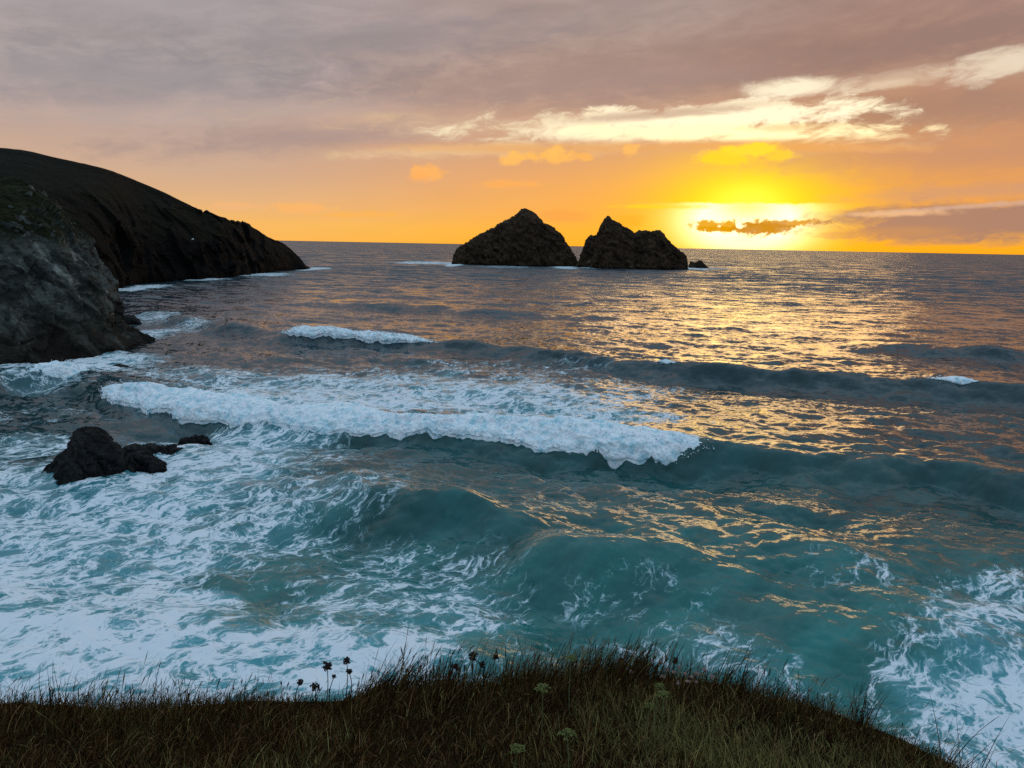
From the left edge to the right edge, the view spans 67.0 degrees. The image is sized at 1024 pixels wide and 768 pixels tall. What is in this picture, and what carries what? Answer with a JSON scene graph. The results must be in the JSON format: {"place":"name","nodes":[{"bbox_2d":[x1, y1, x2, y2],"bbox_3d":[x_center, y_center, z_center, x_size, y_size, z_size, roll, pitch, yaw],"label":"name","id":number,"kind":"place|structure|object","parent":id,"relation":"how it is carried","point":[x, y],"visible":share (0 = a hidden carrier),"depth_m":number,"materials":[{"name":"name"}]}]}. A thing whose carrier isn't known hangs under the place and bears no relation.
{"place":"outdoors","nodes":[
{"label":"outdoors","id":0,"kind":"place"},
{"bbox_2d":[0,175,155,364],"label":"cliff","id":1,"kind":"structure","parent":0,"point":[60,299],"depth_m":99.35,"materials":[{"name":"stone"}]},
{"bbox_2d":[0,148,310,287],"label":"headland","id":2,"kind":"structure","parent":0,"point":[139,232],"depth_m":272.71,"materials":[{"name":"black stone"}]},
{"bbox_2d":[204,210,221,221],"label":"rock outcrop","id":3,"kind":"object","parent":2,"relation":"on","point":[218,218],"visible":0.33,"depth_m":321.79,"materials":[{"name":"black stone"}]},
{"bbox_2d":[241,221,250,244],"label":"rock outcrop","id":4,"kind":"object","parent":2,"relation":"on","point":[246,230],"visible":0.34,"depth_m":352.95,"materials":[{"name":"black stone"}]},
{"bbox_2d":[0,626,1004,767],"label":"cliff top ground","id":5,"kind":"structure","parent":0,"point":[609,746],"depth_m":2.63,"materials":[{"name":"green plant"}]},
{"bbox_2d":[39,665,76,711],"bbox_3d":[-1.591,1.062,2.745,0.130,0.234,0.076,1,10,0],"label":"grass tuft","id":6,"kind":"object","parent":5,"relation":"on","point":[50,700],"visible":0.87,"depth_m":2.73,"materials":[{"name":"green plant"}]},
{"bbox_2d":[295,679,303,699],"bbox_3d":[-0.782,1.148,2.850,0.035,0.134,0.024,1,10,0],"label":"dried umbel","id":7,"kind":"object","parent":5,"relation":"on","point":[299,682],"visible":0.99,"depth_m":2.84,"materials":[{"name":"brown plant"}]},
{"bbox_2d":[310,682,319,690],"bbox_3d":[-0.727,1.157,2.857,0.037,0.120,0.028,-3,11,-22],"label":"dried umbel","id":8,"kind":"object","parent":5,"relation":"on","point":[316,685],"visible":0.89,"depth_m":2.85,"materials":[{"name":"brown plant"}]},
{"bbox_2d":[322,661,331,701],"bbox_3d":[-0.683,1.121,2.859,0.040,0.200,0.034,1,10,0],"label":"dried umbel","id":9,"kind":"object","parent":5,"relation":"on","point":[327,666],"visible":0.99,"depth_m":2.85,"materials":[{"name":"brown plant"}]},
{"bbox_2d":[329,674,336,697],"bbox_3d":[-0.664,1.147,2.869,0.030,0.153,0.016,1,10,0],"label":"dried umbel","id":10,"kind":"object","parent":5,"relation":"on","point":[333,676],"visible":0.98,"depth_m":2.86,"materials":[{"name":"brown plant"}]},
{"bbox_2d":[343,656,350,694],"bbox_3d":[-0.613,1.115,2.877,0.029,0.216,0.027,1,10,0],"label":"dried umbel","id":11,"kind":"object","parent":5,"relation":"on","point":[346,660],"visible":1,"depth_m":2.86,"materials":[{"name":"brown plant"}]},
{"bbox_2d":[345,669,352,694],"bbox_3d":[-0.607,1.138,2.883,0.029,0.170,0.021,1,10,0],"label":"dried umbel","id":12,"kind":"object","parent":5,"relation":"on","point":[349,671],"visible":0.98,"depth_m":2.87,"materials":[{"name":"brown plant"}]},
{"bbox_2d":[348,625,447,697],"bbox_3d":[-0.438,1.144,2.912,0.473,0.487,0.330,1,10,0],"label":"grass tuft","id":13,"kind":"object","parent":5,"relation":"on","point":[397,671],"visible":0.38,"depth_m":2.89,"materials":[{"name":"green plant"}]},
{"bbox_2d":[420,639,486,684],"bbox_3d":[-0.278,1.184,2.999,0.385,0.520,0.187,1,10,0],"label":"grass tuft","id":14,"kind":"object","parent":5,"relation":"on","point":[440,657],"visible":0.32,"depth_m":2.95,"materials":[{"name":"green plant"}]},
{"bbox_2d":[468,651,477,677],"bbox_3d":[-0.152,1.130,2.998,0.039,0.203,0.035,1,10,0],"label":"dried umbel","id":15,"kind":"object","parent":5,"relation":"on","point":[471,655],"visible":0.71,"depth_m":2.98,"materials":[{"name":"brown plant"}]},
{"bbox_2d":[492,653,498,679],"bbox_3d":[-0.065,1.137,3.009,0.023,0.187,0.024,-8,14,-43],"label":"dried umbel","id":16,"kind":"object","parent":5,"relation":"on","point":[495,658],"visible":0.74,"depth_m":3.00,"materials":[{"name":"brown plant"}]},
{"bbox_2d":[509,743,524,767],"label":"wild carrot","id":17,"kind":"object","parent":5,"relation":"on","point":[521,747],"visible":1,"depth_m":2.17,"materials":[{"name":"green plant"}]},
{"bbox_2d":[465,637,600,696],"bbox_3d":[0.083,1.219,3.070,0.580,0.513,0.332,1,10,0],"label":"grass tuft","id":18,"kind":"object","parent":5,"relation":"on","point":[544,665],"visible":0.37,"depth_m":2.96,"materials":[{"name":"green plant"}]},
{"bbox_2d":[534,683,550,740],"bbox_3d":[0.100,1.113,2.600,0.053,0.224,0.053,5,11,23],"label":"wild carrot","id":19,"kind":"object","parent":5,"relation":"on","point":[540,686],"visible":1,"depth_m":2.58,"materials":[{"name":"green plant"}]},
{"bbox_2d":[557,727,576,767],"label":"wild carrot","id":20,"kind":"object","parent":5,"relation":"on","point":[568,731],"visible":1,"depth_m":2.23,"materials":[{"name":"green plant"}]},
{"bbox_2d":[566,654,576,714],"bbox_3d":[0.207,1.077,2.753,0.039,0.245,0.040,1,10,0],"label":"wild carrot","id":21,"kind":"object","parent":5,"relation":"on","point":[570,656],"visible":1,"depth_m":2.74,"materials":[{"name":"green plant"}]},
{"bbox_2d":[534,621,696,694],"bbox_3d":[0.416,1.276,3.087,0.652,0.691,0.432,6,11,26],"label":"grass tuft","id":22,"kind":"object","parent":5,"relation":"on","point":[627,666],"visible":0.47,"depth_m":3.00,"materials":[{"name":"green plant"}]},
{"bbox_2d":[644,701,655,752],"bbox_3d":[0.445,1.127,2.516,0.040,0.194,0.038,1,10,0],"label":"wild carrot","id":23,"kind":"object","parent":5,"relation":"on","point":[650,705],"visible":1,"depth_m":2.50,"materials":[{"name":"green plant"}]},
{"bbox_2d":[654,682,665,740],"bbox_3d":[0.489,1.106,2.595,0.039,0.221,0.036,9,13,37],"label":"wild carrot","id":24,"kind":"object","parent":5,"relation":"on","point":[660,685],"visible":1,"depth_m":2.58,"materials":[{"name":"green plant"}]},
{"bbox_2d":[656,690,669,750],"bbox_3d":[0.489,1.110,2.534,0.046,0.225,0.050,1,10,0],"label":"wild carrot","id":25,"kind":"object","parent":5,"relation":"on","point":[663,693],"visible":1,"depth_m":2.52,"materials":[{"name":"green plant"}]},
{"bbox_2d":[700,641,797,706],"bbox_3d":[0.917,1.167,2.983,0.361,0.410,0.325,1,10,0],"label":"grass tuft","id":26,"kind":"object","parent":5,"relation":"on","point":[731,673],"visible":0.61,"depth_m":2.94,"materials":[{"name":"green plant"}]},
{"bbox_2d":[848,672,891,728],"bbox_3d":[1.281,1.170,2.776,0.157,0.329,0.118,6,11,24],"label":"grass tuft","id":27,"kind":"object","parent":5,"relation":"on","point":[861,712],"visible":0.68,"depth_m":2.77,"materials":[{"name":"green plant"}]},
{"bbox_2d":[911,689,1023,767],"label":"grass tuft","id":28,"kind":"object","parent":5,"relation":"on","point":[955,754],"visible":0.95,"depth_m":2.53,"materials":[{"name":"green plant"}]},
{"bbox_2d":[0,241,1023,767],"bbox_3d":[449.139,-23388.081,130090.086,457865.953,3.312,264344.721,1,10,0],"label":"sea","id":29,"kind":"structure","parent":0,"point":[842,493],"depth_m":46.95,"materials":[{"name":"liquid"}]},
{"bbox_2d":[21,359,106,379],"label":"breaking wave","id":30,"kind":"object","parent":29,"relation":"on","point":[62,370],"visible":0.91,"depth_m":80.65,"materials":[{"name":"white liquid"}]},
{"bbox_2d":[41,426,128,484],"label":"sea rock","id":31,"kind":"object","parent":29,"relation":"in","point":[91,451],"visible":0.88,"depth_m":47.86,"materials":[{"name":"black stone"}]},
{"bbox_2d":[113,364,130,367],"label":"sea rock","id":32,"kind":"object","parent":29,"relation":"in","point":[121,365],"visible":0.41,"depth_m":89.47,"materials":[{"name":"black stone"}]},
{"bbox_2d":[122,315,141,324],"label":"sea rock","id":33,"kind":"object","parent":29,"relation":"in","point":[131,320],"visible":0.59,"depth_m":135.41,"materials":[{"name":"grey stone"}]},
{"bbox_2d":[126,450,166,472],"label":"sea rock","id":34,"kind":"object","parent":29,"relation":"in","point":[142,461],"visible":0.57,"depth_m":49.90,"materials":[{"name":"black stone"}]},
{"bbox_2d":[123,443,183,454],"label":"sea rock","id":35,"kind":"object","parent":29,"relation":"in","point":[154,448],"visible":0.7,"depth_m":53.47,"materials":[{"name":"black stone"}]},
{"bbox_2d":[177,434,212,445],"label":"sea rock","id":36,"kind":"object","parent":29,"relation":"in","point":[199,439],"visible":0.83,"depth_m":56.99,"materials":[{"name":"black stone"}]},
{"bbox_2d":[280,324,445,343],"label":"breaking wave","id":37,"kind":"object","parent":29,"relation":"on","point":[367,336],"visible":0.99,"depth_m":114.84,"materials":[{"name":"white liquid"}]},
{"bbox_2d":[90,380,714,468],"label":"breaking wave","id":38,"kind":"object","parent":29,"relation":"on","point":[617,444],"visible":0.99,"depth_m":59.17,"materials":[{"name":"white liquid"}]},
{"bbox_2d":[452,208,577,266],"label":"sea stack","id":39,"kind":"object","parent":29,"relation":"in","point":[524,237],"visible":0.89,"depth_m":569.31,"materials":[{"name":"black stone"}]},
{"bbox_2d":[575,216,688,269],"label":"sea stack","id":40,"kind":"object","parent":29,"relation":"in","point":[612,244],"visible":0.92,"depth_m":542.26,"materials":[{"name":"black stone"}]},
{"bbox_2d":[656,358,675,363],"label":"breaking wave","id":41,"kind":"object","parent":29,"relation":"on","point":[665,361],"visible":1,"depth_m":93.00,"materials":[{"name":"white liquid"}]},
{"bbox_2d":[688,260,707,267],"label":"sea rock","id":42,"kind":"object","parent":29,"relation":"in","point":[699,264],"visible":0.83,"depth_m":597.22,"materials":[{"name":"black stone"}]},
{"bbox_2d":[911,375,978,384],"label":"breaking wave","id":43,"kind":"object","parent":29,"relation":"on","point":[960,380],"visible":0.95,"depth_m":83.53,"materials":[{"name":"white liquid"}]},
{"bbox_2d":[0,0,1023,254],"label":"sky","id":44,"kind":"structure","parent":0,"point":[801,125],"materials":[{"name":"orange"}]}
]}

